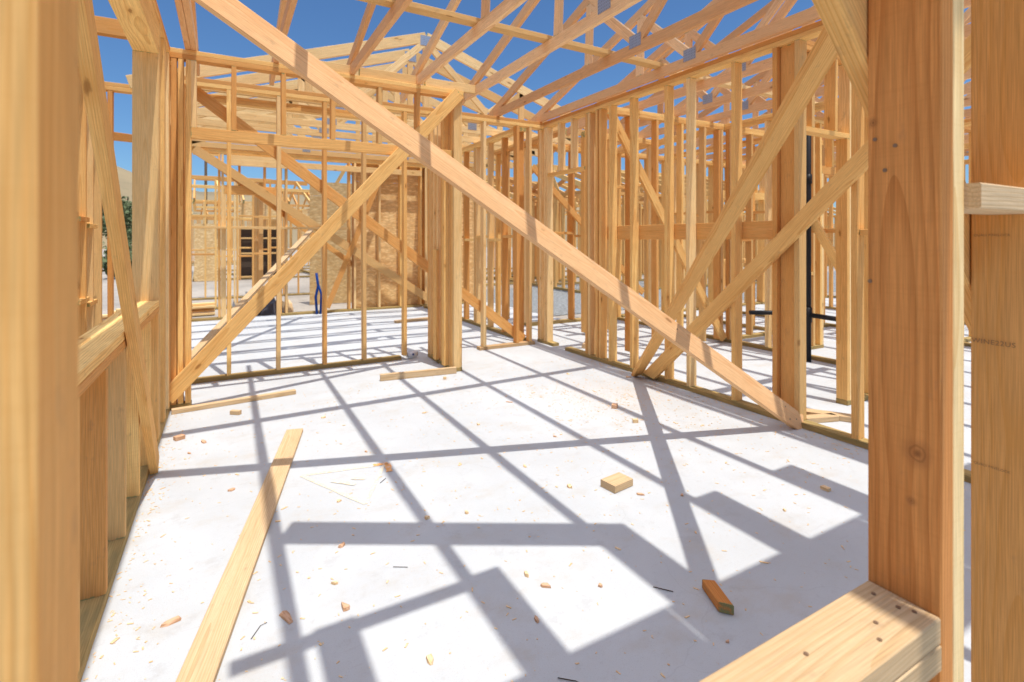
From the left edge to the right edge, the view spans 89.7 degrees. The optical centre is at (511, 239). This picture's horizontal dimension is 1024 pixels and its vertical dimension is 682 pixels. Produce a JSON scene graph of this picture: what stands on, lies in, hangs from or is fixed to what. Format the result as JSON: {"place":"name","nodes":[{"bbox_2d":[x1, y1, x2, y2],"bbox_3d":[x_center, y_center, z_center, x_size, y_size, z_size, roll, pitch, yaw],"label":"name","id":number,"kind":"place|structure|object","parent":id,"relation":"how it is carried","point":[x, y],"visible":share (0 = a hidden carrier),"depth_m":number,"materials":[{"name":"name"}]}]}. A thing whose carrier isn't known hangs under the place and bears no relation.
{"place":"outdoors","nodes":[
{"label":"outdoors","id":0,"kind":"place"},
{"bbox_2d":[192,199,267,265],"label":"framed house","id":1,"kind":"structure","parent":0,"point":[265,222],"depth_m":30.92,"materials":[{"name":"brown wood"}]},
{"bbox_2d":[193,179,309,281],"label":"framed house","id":2,"kind":"structure","parent":0,"point":[245,263],"depth_m":18.70,"materials":[{"name":"brown wood"}]},
{"bbox_2d":[241,229,275,275],"label":"window pane","id":3,"kind":"structure","parent":2,"relation":"in","point":[246,262],"depth_m":18.85,"materials":[{"name":"glass"}]},
{"bbox_2d":[232,298,293,315],"bbox_3d":[-4.488,1.247,9.315,1.048,0.417,0.797,0,0,-29],"label":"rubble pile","id":4,"kind":"object","parent":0,"point":[269,308],"visible":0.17,"depth_m":9.18,"materials":[{"name":"grey stone"}]},
{"bbox_2d":[271,192,310,270],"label":"framed house","id":5,"kind":"structure","parent":0,"point":[273,222],"depth_m":24.88,"materials":[{"name":"brown wood"}]},
{"bbox_2d":[102,166,833,248],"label":"hills","id":6,"kind":"structure","parent":0,"point":[125,179],"depth_m":113.30,"materials":[{"name":"brown"}]},
{"bbox_2d":[102,247,835,319],"bbox_3d":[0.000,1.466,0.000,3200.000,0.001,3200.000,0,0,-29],"label":"ground","id":7,"kind":"structure","parent":0,"point":[300,303],"depth_m":14.47,"materials":[{"name":"soil"}]},
{"bbox_2d":[102,196,131,236],"bbox_3d":[-26.653,-1.077,35.488,4.876,5.085,4.520,0,0,-29],"label":"tree","id":8,"kind":"object","parent":7,"relation":"on","point":[127,209],"visible":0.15,"depth_m":35.03,"materials":[{"name":"green plant"}]},
{"bbox_2d":[102,225,131,249],"bbox_3d":[-24.428,0.235,33.612,3.523,2.292,2.611,0,0,-29],"label":"bush","id":9,"kind":"object","parent":7,"relation":"on","point":[129,234],"visible":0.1,"depth_m":32.87,"materials":[{"name":"green plant"}]},
{"bbox_2d":[102,302,215,320],"bbox_3d":[-6.556,1.336,9.460,1.948,0.218,0.337,0,0,-38],"label":"lumber stack","id":10,"kind":"object","parent":7,"relation":"on","point":[207,308],"visible":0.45,"depth_m":9.85,"materials":[{"name":"brown wood"}]},
{"bbox_2d":[192,175,270,308],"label":"yard wall","id":11,"kind":"structure","parent":7,"relation":"on","point":[236,219],"depth_m":10.93,"materials":[{"name":"brown wood"}]},
{"bbox_2d":[192,184,311,299],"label":"yard wall","id":12,"kind":"structure","parent":7,"relation":"on","point":[283,191],"depth_m":12.81,"materials":[{"name":"brown wood"}]},
{"bbox_2d":[254,182,262,294],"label":"yard wall","id":13,"kind":"structure","parent":7,"relation":"on","point":[258,244],"depth_m":11.66,"materials":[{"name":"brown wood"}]},
{"bbox_2d":[310,182,351,304],"bbox_3d":[-3.730,0.083,11.889,1.776,2.746,0.011,0,0,-29],"label":"strand board sheathing","id":14,"kind":"object","parent":7,"relation":"on","point":[334,263],"visible":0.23,"depth_m":11.67,"materials":[{"name":"wood"}]},
{"bbox_2d":[191,301,558,352],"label":"floor slab","id":15,"kind":"structure","parent":7,"relation":"on","point":[258,333],"depth_m":7.63,"materials":[{"name":"concrete"}]},
{"bbox_2d":[185,137,185,235],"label":"wing left wall","id":16,"kind":"structure","parent":15,"relation":"on","point":[185,188],"depth_m":7.60,"materials":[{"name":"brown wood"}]},
{"bbox_2d":[314,273,321,313],"bbox_3d":[-3.383,0.945,8.987,0.130,0.724,0.044,0,0,-29],"label":"water tube","id":17,"kind":"object","parent":15,"relation":"on","point":[316,292],"visible":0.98,"depth_m":8.96,"materials":[{"name":"blue plastic"}]},
{"bbox_2d":[192,147,473,321],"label":"wing rear wall","id":18,"kind":"structure","parent":15,"relation":"on","point":[239,189],"depth_m":9.32,"materials":[{"name":"brown wood"}]},
{"bbox_2d":[231,155,286,168],"bbox_3d":[-4.178,-1.294,8.609,0.950,0.170,0.038,0,0,-29],"label":"rim board","id":19,"kind":"object","parent":18,"relation":"attached to","point":[252,161],"visible":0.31,"depth_m":8.53,"materials":[{"name":"brown wood"}]},
{"bbox_2d":[192,226,347,229],"bbox_3d":[-4.285,-0.194,8.544,3.000,0.038,0.120,0,0,-29],"label":"ledge board","id":20,"kind":"object","parent":18,"relation":"attached to","point":[244,227],"visible":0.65,"depth_m":8.47,"materials":[{"name":"brown wood"}]},
{"bbox_2d":[224,173,351,266],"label":"diagonal brace","id":21,"kind":"object","parent":18,"relation":"attached to","point":[296,223],"visible":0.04,"depth_m":9.03,"materials":[{"name":"brown wood"}]},
{"bbox_2d":[192,145,426,301],"bbox_3d":[-3.279,-0.104,9.102,4.077,2.776,0.038,0,0,-29],"label":"diagonal brace","id":22,"kind":"object","parent":18,"relation":"attached to","point":[221,166],"visible":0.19,"depth_m":8.84,"materials":[{"name":"brown wood"}]},
{"bbox_2d":[192,115,494,170],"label":"roof truss","id":23,"kind":"object","parent":18,"relation":"on","point":[204,144],"visible":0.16,"depth_m":8.93,"materials":[{"name":"brown wood"}]},
{"bbox_2d":[327,186,379,308],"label":"diagonal brace","id":24,"kind":"object","parent":18,"relation":"attached to","point":[347,258],"visible":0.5,"depth_m":9.22,"materials":[{"name":"brown wood"}]},
{"bbox_2d":[300,163,421,175],"bbox_3d":[-2.731,-1.274,9.412,2.240,0.100,0.038,0,0,-29],"label":"rim board","id":25,"kind":"object","parent":18,"relation":"attached to","point":[352,169],"visible":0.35,"depth_m":9.28,"materials":[{"name":"brown wood"}]},
{"bbox_2d":[352,164,473,307],"bbox_3d":[-1.784,-0.047,10.135,2.676,2.806,0.011,0,0,-29],"label":"strand board sheathing","id":26,"kind":"object","parent":18,"relation":"attached to","point":[389,223],"visible":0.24,"depth_m":9.85,"materials":[{"name":"wood"}]},
{"bbox_2d":[394,317,427,322],"bbox_3d":[-1.497,1.286,8.261,0.806,0.038,0.089,0,0,-36],"label":"loose stud","id":27,"kind":"object","parent":15,"relation":"on","point":[414,319],"visible":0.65,"depth_m":8.18,"materials":[{"name":"brown wood"}]},
{"bbox_2d":[423,127,525,340],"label":"wing side wall","id":28,"kind":"structure","parent":15,"relation":"on","point":[504,136],"depth_m":7.42,"materials":[{"name":"brown wood"}]},
{"bbox_2d":[185,88,512,159],"bbox_3d":[-2.221,-1.946,8.329,5.838,1.081,0.042,0,0,-29],"label":"roof truss","id":29,"kind":"object","parent":28,"relation":"on","point":[391,98],"visible":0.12,"depth_m":7.86,"materials":[{"name":"brown wood"}]},
{"bbox_2d":[185,105,512,168],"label":"roof truss","id":30,"kind":"object","parent":28,"relation":"on","point":[471,160],"visible":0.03,"depth_m":8.34,"materials":[{"name":"brown wood"}]},
{"bbox_2d":[125,32,584,135],"bbox_3d":[-1.037,-1.946,6.195,5.838,1.081,0.042,0,0,-29],"label":"roof truss","id":31,"kind":"object","parent":28,"relation":"on","point":[420,40],"visible":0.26,"depth_m":6.07,"materials":[{"name":"brown wood"}]},
{"bbox_2d":[185,86,537,156],"bbox_3d":[-1.925,-1.946,7.795,5.838,1.081,0.042,0,0,-29],"label":"roof truss","id":32,"kind":"object","parent":28,"relation":"on","point":[291,129],"visible":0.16,"depth_m":7.28,"materials":[{"name":"brown wood"}]},
{"bbox_2d":[185,63,565,155],"bbox_3d":[-1.629,-1.946,7.262,5.838,1.081,0.042,0,0,-29],"label":"roof truss","id":33,"kind":"object","parent":28,"relation":"on","point":[296,119],"visible":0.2,"depth_m":6.71,"materials":[{"name":"brown wood"}]},
{"bbox_2d":[185,49,580,146],"bbox_3d":[-1.333,-1.946,6.729,5.838,1.081,0.042,0,0,-29],"label":"roof truss","id":34,"kind":"object","parent":28,"relation":"on","point":[372,59],"visible":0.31,"depth_m":6.64,"materials":[{"name":"brown wood"}]},
{"bbox_2d":[494,129,566,318],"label":"stud wall","id":35,"kind":"structure","parent":15,"relation":"on","point":[497,153],"depth_m":8.42,"materials":[{"name":"brown wood"}]},
{"bbox_2d":[335,165,567,285],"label":"framed house","id":36,"kind":"structure","parent":7,"relation":"on","point":[340,176],"depth_m":17.62,"materials":[{"name":"brown wood"}]},
{"bbox_2d":[81,298,970,681],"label":"floor slab","id":37,"kind":"structure","parent":7,"relation":"on","point":[491,546],"depth_m":2.38,"materials":[{"name":"concrete"}]},
{"bbox_2d":[79,74,101,336],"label":"wall","id":38,"kind":"structure","parent":37,"relation":"on","point":[90,254],"depth_m":4.40,"materials":[{"name":"brown wood"}]},
{"bbox_2d":[79,216,97,306],"bbox_3d":[-3.494,0.176,4.111,0.120,0.778,0.980,0,0,-29],"label":"fire blocking","id":39,"kind":"object","parent":38,"relation":"attached to","point":[83,300],"visible":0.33,"depth_m":4.29,"materials":[{"name":"brown wood"}]},
{"bbox_2d":[95,16,126,39],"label":"porch beam","id":40,"kind":"structure","parent":38,"relation":"on","point":[108,27],"depth_m":3.74,"materials":[{"name":"brown wood"}]},
{"bbox_2d":[79,0,169,681],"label":"window wall","id":41,"kind":"structure","parent":37,"relation":"on","point":[113,470],"depth_m":2.54,"materials":[{"name":"brown wood"}]},
{"bbox_2d":[79,0,158,474],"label":"diagonal brace","id":42,"kind":"object","parent":41,"relation":"attached to","point":[93,86],"visible":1,"depth_m":1.79,"materials":[{"name":"brown wood"}]},
{"bbox_2d":[160,615,181,627],"bbox_3d":[-1.163,1.300,1.752,0.063,0.010,0.026,0,2,-40],"label":"wood chip","id":43,"kind":"object","parent":37,"relation":"on","point":[173,620],"visible":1,"depth_m":1.75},
{"bbox_2d":[170,60,177,381],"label":"closet side wall","id":44,"kind":"structure","parent":37,"relation":"on","point":[170,218],"depth_m":4.12,"materials":[{"name":"brown wood"}]},
{"bbox_2d":[171,389,295,413],"bbox_3d":[-2.191,1.288,4.102,0.876,0.034,0.050,0,0,-36],"label":"loose stud","id":45,"kind":"object","parent":37,"relation":"on","point":[184,409],"visible":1,"depth_m":4.06,"materials":[{"name":"brown wood"}]},
{"bbox_2d":[175,428,302,681],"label":"loose board","id":46,"kind":"object","parent":37,"relation":"on","point":[205,656],"visible":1,"depth_m":1.94,"materials":[{"name":"brown wood"}]},
{"bbox_2d":[191,229,312,359],"bbox_3d":[-3.333,0.561,6.871,0.078,1.451,3.009,0,0,2],"label":"diagonal brace","id":47,"kind":"object","parent":37,"relation":"on","point":[222,322],"visible":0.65,"depth_m":6.45,"materials":[{"name":"brown wood"}]},
{"bbox_2d":[104,81,400,317],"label":"wing front wall","id":48,"kind":"structure","parent":37,"relation":"on","point":[111,88],"depth_m":5.09,"materials":[{"name":"brown wood"}]},
{"bbox_2d":[114,132,185,147],"bbox_3d":[-4.407,-1.194,6.189,0.038,0.488,2.995,0,0,-15],"label":"board","id":49,"kind":"object","parent":48,"relation":"attached to","point":[122,137],"depth_m":5.59,"materials":[{"name":"brown wood"}]},
{"bbox_2d":[279,610,292,623],"bbox_3d":[-0.780,1.300,1.776,0.079,0.010,0.027,0,0,43],"label":"wood chip","id":50,"kind":"object","parent":37,"relation":"on","point":[285,615],"visible":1,"depth_m":1.77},
{"bbox_2d":[170,47,463,409],"bbox_3d":[-1.620,-0.082,4.527,2.560,2.775,0.090,0,0,-29],"label":"closet front","id":51,"kind":"object","parent":37,"relation":"on","point":[192,59],"visible":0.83,"depth_m":4.01,"materials":[{"name":"brown wood"}]},
{"bbox_2d":[174,0,190,49],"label":"roof truss","id":52,"kind":"object","parent":51,"relation":"on","point":[181,17],"visible":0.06,"depth_m":3.51,"materials":[{"name":"brown wood"}]},
{"bbox_2d":[182,0,199,75],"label":"roof truss","id":53,"kind":"object","parent":51,"relation":"on","point":[189,7],"visible":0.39,"depth_m":3.70,"materials":[{"name":"brown wood"}]},
{"bbox_2d":[269,0,297,85],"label":"roof truss","id":54,"kind":"object","parent":51,"relation":"on","point":[286,12],"visible":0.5,"depth_m":3.64,"materials":[{"name":"brown wood"}]},
{"bbox_2d":[170,89,463,402],"bbox_3d":[-1.571,-0.114,4.479,2.488,2.720,0.038,0,0,-29],"label":"diagonal brace","id":55,"kind":"object","parent":51,"relation":"attached to","point":[200,362],"visible":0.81,"depth_m":4.33,"materials":[{"name":"brown wood"}]},
{"bbox_2d":[321,61,349,73],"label":"heel block","id":56,"kind":"structure","parent":51,"relation":"on","point":[340,68],"depth_m":4.55,"materials":[{"name":"brown wood"}]},
{"bbox_2d":[346,0,412,74],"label":"roof truss","id":57,"kind":"object","parent":51,"relation":"on","point":[357,59],"visible":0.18,"depth_m":4.04,"materials":[{"name":"brown wood"}]},
{"bbox_2d":[359,67,415,83],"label":"heel block","id":58,"kind":"structure","parent":51,"relation":"on","point":[385,75],"depth_m":4.76,"materials":[{"name":"brown wood"}]},
{"bbox_2d":[424,78,475,93],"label":"heel block","id":59,"kind":"structure","parent":51,"relation":"on","point":[457,86],"depth_m":5.07,"materials":[{"name":"brown wood"}]},
{"bbox_2d":[400,0,526,102],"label":"roof truss","id":60,"kind":"object","parent":51,"relation":"on","point":[489,20],"visible":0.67,"depth_m":4.11,"materials":[{"name":"brown wood"}]},
{"bbox_2d":[358,0,666,68],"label":"lateral brace","id":61,"kind":"object","parent":60,"relation":"on","point":[446,15],"depth_m":3.87,"materials":[{"name":"brown wood"}]},
{"bbox_2d":[301,462,392,503],"bbox_3d":[-0.838,1.304,2.845,0.553,0.002,0.400,0,0,35],"label":"paint mark","id":62,"kind":"object","parent":37,"relation":"on","point":[387,466],"visible":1,"depth_m":2.78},
{"bbox_2d":[184,76,542,383],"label":"closet back wall","id":63,"kind":"structure","parent":37,"relation":"on","point":[404,110],"depth_m":5.39,"materials":[{"name":"brown wood"}]},
{"bbox_2d":[197,88,525,340],"bbox_3d":[-1.400,-0.064,5.593,3.585,2.707,0.038,0,0,-29],"label":"diagonal brace","id":64,"kind":"object","parent":63,"relation":"attached to","point":[219,110],"visible":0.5,"depth_m":5.34,"materials":[{"name":"brown wood"}]},
{"bbox_2d":[380,366,456,380],"bbox_3d":[-0.882,1.275,4.886,0.724,0.060,0.038,0,0,-23],"label":"loose stud","id":65,"kind":"object","parent":37,"relation":"on","point":[416,373],"visible":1,"depth_m":4.86,"materials":[{"name":"brown wood"}]},
{"bbox_2d":[428,100,461,371],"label":"closet end wall","id":66,"kind":"structure","parent":37,"relation":"on","point":[444,273],"depth_m":5.17,"materials":[{"name":"brown wood"}]},
{"bbox_2d":[193,0,803,429],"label":"diagonal brace","id":67,"kind":"object","parent":37,"relation":"on","point":[313,70],"visible":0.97,"depth_m":2.80,"materials":[{"name":"brown wood"}]},
{"bbox_2d":[0,0,1023,681],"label":"front wall","id":68,"kind":"structure","parent":37,"relation":"on","point":[898,616],"depth_m":0.75,"materials":[{"name":"brown wood"}]},
{"bbox_2d":[462,0,641,105],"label":"roof truss","id":69,"kind":"object","parent":68,"relation":"on","point":[607,10],"visible":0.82,"depth_m":4.10,"materials":[{"name":"brown wood"}]},
{"bbox_2d":[486,0,757,125],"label":"roof truss","id":70,"kind":"object","parent":68,"relation":"on","point":[640,41],"visible":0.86,"depth_m":4.28,"materials":[{"name":"brown wood"}]},
{"bbox_2d":[812,0,970,333],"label":"diagonal brace","id":71,"kind":"object","parent":68,"relation":"attached to","point":[845,23],"depth_m":0.82,"materials":[{"name":"brown wood"}]},
{"bbox_2d":[83,353,966,681],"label":"sawdust crumbs","id":72,"kind":"object","parent":37,"relation":"on","point":[461,515],"visible":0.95,"depth_m":2.65,"materials":[{"name":"wood"}]},
{"bbox_2d":[581,131,650,332],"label":"stud wall","id":73,"kind":"structure","parent":37,"relation":"on","point":[642,141],"depth_m":7.21,"materials":[{"name":"brown wood"}]},
{"bbox_2d":[601,472,632,493],"bbox_3d":[0.554,1.286,2.721,0.141,0.038,0.100,0,0,-37],"label":"wood block","id":74,"kind":"object","parent":37,"relation":"on","point":[616,482],"depth_m":2.70,"materials":[{"name":"brown wood"}]},
{"bbox_2d":[607,107,723,351],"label":"stud wall","id":75,"kind":"structure","parent":37,"relation":"on","point":[655,119],"depth_m":6.21,"materials":[{"name":"brown wood"}]},
{"bbox_2d":[607,112,726,340],"bbox_3d":[1.874,-0.069,6.061,1.921,2.706,0.038,0,0,-29],"label":"diagonal brace","id":76,"kind":"object","parent":75,"relation":"attached to","point":[623,138],"visible":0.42,"depth_m":5.95,"materials":[{"name":"brown wood"}]},
{"bbox_2d":[524,143,833,325],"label":"wall","id":77,"kind":"structure","parent":37,"relation":"on","point":[760,197],"depth_m":9.18,"materials":[{"name":"brown wood"}]},
{"bbox_2d":[532,164,644,294],"bbox_3d":[1.266,-0.094,8.228,2.260,2.066,0.038,0,0,-29],"label":"diagonal brace","id":78,"kind":"object","parent":77,"relation":"attached to","point":[567,206],"visible":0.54,"depth_m":7.99,"materials":[{"name":"brown wood"}]},
{"bbox_2d":[580,0,838,154],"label":"roof truss","id":79,"kind":"object","parent":77,"relation":"on","point":[748,106],"visible":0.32,"depth_m":6.04,"materials":[{"name":"brown wood"}]},
{"bbox_2d":[554,0,970,151],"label":"roof truss","id":80,"kind":"object","parent":77,"relation":"on","point":[711,99],"visible":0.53,"depth_m":5.64,"materials":[{"name":"brown wood"}]},
{"bbox_2d":[617,5,970,149],"bbox_3d":[4.002,-2.238,5.080,0.091,1.634,9.329,0,0,-29],"label":"roof truss","id":81,"kind":"object","parent":77,"relation":"on","point":[967,75],"visible":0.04,"depth_m":6.97,"materials":[{"name":"brown wood"}]},
{"bbox_2d":[669,71,817,102],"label":"lateral brace","id":82,"kind":"object","parent":81,"relation":"on","point":[728,86],"depth_m":5.25,"materials":[{"name":"brown wood"}]},
{"bbox_2d":[639,37,970,159],"bbox_3d":[4.535,-2.238,5.376,0.091,1.634,9.329,0,0,-29],"label":"roof truss","id":83,"kind":"object","parent":77,"relation":"on","point":[755,80],"visible":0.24,"depth_m":7.33,"materials":[{"name":"brown wood"}]},
{"bbox_2d":[659,96,970,163],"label":"roof truss","id":84,"kind":"object","parent":77,"relation":"on","point":[967,102],"visible":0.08,"depth_m":7.07,"materials":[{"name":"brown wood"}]},
{"bbox_2d":[684,7,970,165],"bbox_3d":[5.602,-2.238,5.968,0.091,1.634,9.329,0,0,-29],"label":"roof truss","id":85,"kind":"object","parent":77,"relation":"on","point":[967,15],"depth_m":7.72,"materials":[{"name":"brown wood"}]},
{"bbox_2d":[702,579,733,614],"bbox_3d":[0.740,1.286,1.853,0.045,0.034,0.144,0,0,-6],"label":"wood block","id":86,"kind":"object","parent":37,"relation":"on","point":[719,599],"depth_m":1.83,"materials":[{"name":"brown wood"}]},
{"bbox_2d":[674,138,764,330],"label":"stud wall","id":87,"kind":"structure","parent":37,"relation":"on","point":[755,142],"depth_m":7.92,"materials":[{"name":"brown wood"}]},
{"bbox_2d":[617,101,835,364],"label":"stud wall","id":88,"kind":"structure","parent":37,"relation":"on","point":[766,119],"depth_m":6.48,"materials":[{"name":"brown wood"}]},
{"bbox_2d":[811,219,835,269],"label":"diagonal brace","id":89,"kind":"object","parent":88,"relation":"attached to","point":[823,239],"visible":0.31,"depth_m":5.39,"materials":[{"name":"brown wood"}]},
{"bbox_2d":[631,27,837,376],"bbox_3d":[1.162,0.089,3.064,0.102,2.475,3.762,0,0,1],"label":"diagonal brace","id":90,"kind":"object","parent":37,"relation":"on","point":[817,65],"visible":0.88,"depth_m":2.38,"materials":[{"name":"brown wood"}]},
{"bbox_2d":[537,20,970,482],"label":"stud wall","id":91,"kind":"structure","parent":37,"relation":"on","point":[788,50],"depth_m":4.38,"materials":[{"name":"brown wood"}]},
{"bbox_2d":[530,0,819,121],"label":"roof truss","id":92,"kind":"object","parent":91,"relation":"on","point":[694,55],"visible":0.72,"depth_m":4.52,"materials":[{"name":"brown wood"}]},
{"bbox_2d":[644,34,970,378],"bbox_3d":[1.954,-0.073,3.606,0.038,2.725,2.889,0,0,-29],"label":"diagonal brace","id":93,"kind":"object","parent":91,"relation":"attached to","point":[842,180],"visible":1,"depth_m":3.66,"materials":[{"name":"brown wood"}]},
{"bbox_2d":[725,127,828,338],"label":"stud wall","id":94,"kind":"structure","parent":37,"relation":"on","point":[750,133],"depth_m":6.84,"materials":[{"name":"brown wood"}]},
{"bbox_2d":[749,135,835,361],"bbox_3d":[3.100,-0.234,5.356,1.138,3.120,0.386,0,0,28],"label":"drain pipe","id":95,"kind":"object","parent":37,"relation":"on","point":[810,315],"visible":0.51,"depth_m":5.47,"materials":[{"name":"black plastic"}]},
{"bbox_2d":[806,413,838,422],"bbox_3d":[2.209,1.286,3.696,0.262,0.038,0.070,0,0,-11],"label":"loose stud","id":96,"kind":"object","parent":37,"relation":"on","point":[823,418],"visible":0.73,"depth_m":3.67,"materials":[{"name":"brown wood"}]},
{"bbox_2d":[811,116,835,349],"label":"stud wall","id":97,"kind":"structure","parent":37,"relation":"on","point":[819,171],"depth_m":6.19,"materials":[{"name":"brown wood"}]},
{"bbox_2d":[806,408,850,421],"bbox_3d":[2.291,1.286,3.776,0.410,0.038,0.089,0,0,27],"label":"loose stud","id":98,"kind":"object","parent":37,"relation":"on","point":[844,417],"visible":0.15,"depth_m":3.75,"materials":[{"name":"brown wood"}]},
{"bbox_2d":[806,40,867,405],"bbox_3d":[2.854,-0.082,4.208,1.925,2.775,0.090,0,0,-29],"label":"doorway wall","id":99,"kind":"structure","parent":37,"relation":"on","point":[837,113],"depth_m":4.06,"materials":[{"name":"brown wood"}]},
{"bbox_2d":[566,0,970,135],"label":"roof truss","id":100,"kind":"object","parent":99,"relation":"on","point":[748,67],"visible":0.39,"depth_m":5.04,"materials":[{"name":"brown wood"}]},
{"bbox_2d":[712,118,970,346],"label":"stud wall","id":101,"kind":"structure","parent":37,"relation":"on","point":[967,122],"depth_m":7.83,"materials":[{"name":"brown wood"}]},
{"bbox_2d":[825,143,968,324],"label":"stud wall","id":102,"kind":"structure","parent":37,"relation":"on","point":[830,226],"depth_m":9.65,"materials":[{"name":"brown wood"}]},
{"bbox_2d":[964,126,970,341],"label":"stud wall","id":103,"kind":"structure","parent":37,"relation":"on","point":[967,129],"depth_m":6.71,"materials":[{"name":"brown wood"}]},
{"bbox_2d":[510,164,758,292],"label":"framed house","id":104,"kind":"structure","parent":7,"relation":"on","point":[564,178],"depth_m":16.22,"materials":[{"name":"brown wood"}]},
{"bbox_2d":[486,271,835,315],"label":"gravel yard","id":105,"kind":"structure","parent":7,"relation":"on","point":[560,302],"depth_m":12.89,"materials":[{"name":"gravel"}]},
{"bbox_2d":[92,0,970,222],"label":"sky","id":106,"kind":"structure","parent":0,"point":[314,23],"materials":[{"name":"blue"}]},
{"bbox_2d":[486,181,660,279],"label":"framed house","id":107,"kind":"structure","parent":0,"point":[564,185],"depth_m":22.50,"materials":[{"name":"brown wood"}]},
{"bbox_2d":[642,199,835,266],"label":"framed house","id":108,"kind":"structure","parent":0,"point":[744,242],"depth_m":27.94,"materials":[{"name":"brown wood"}]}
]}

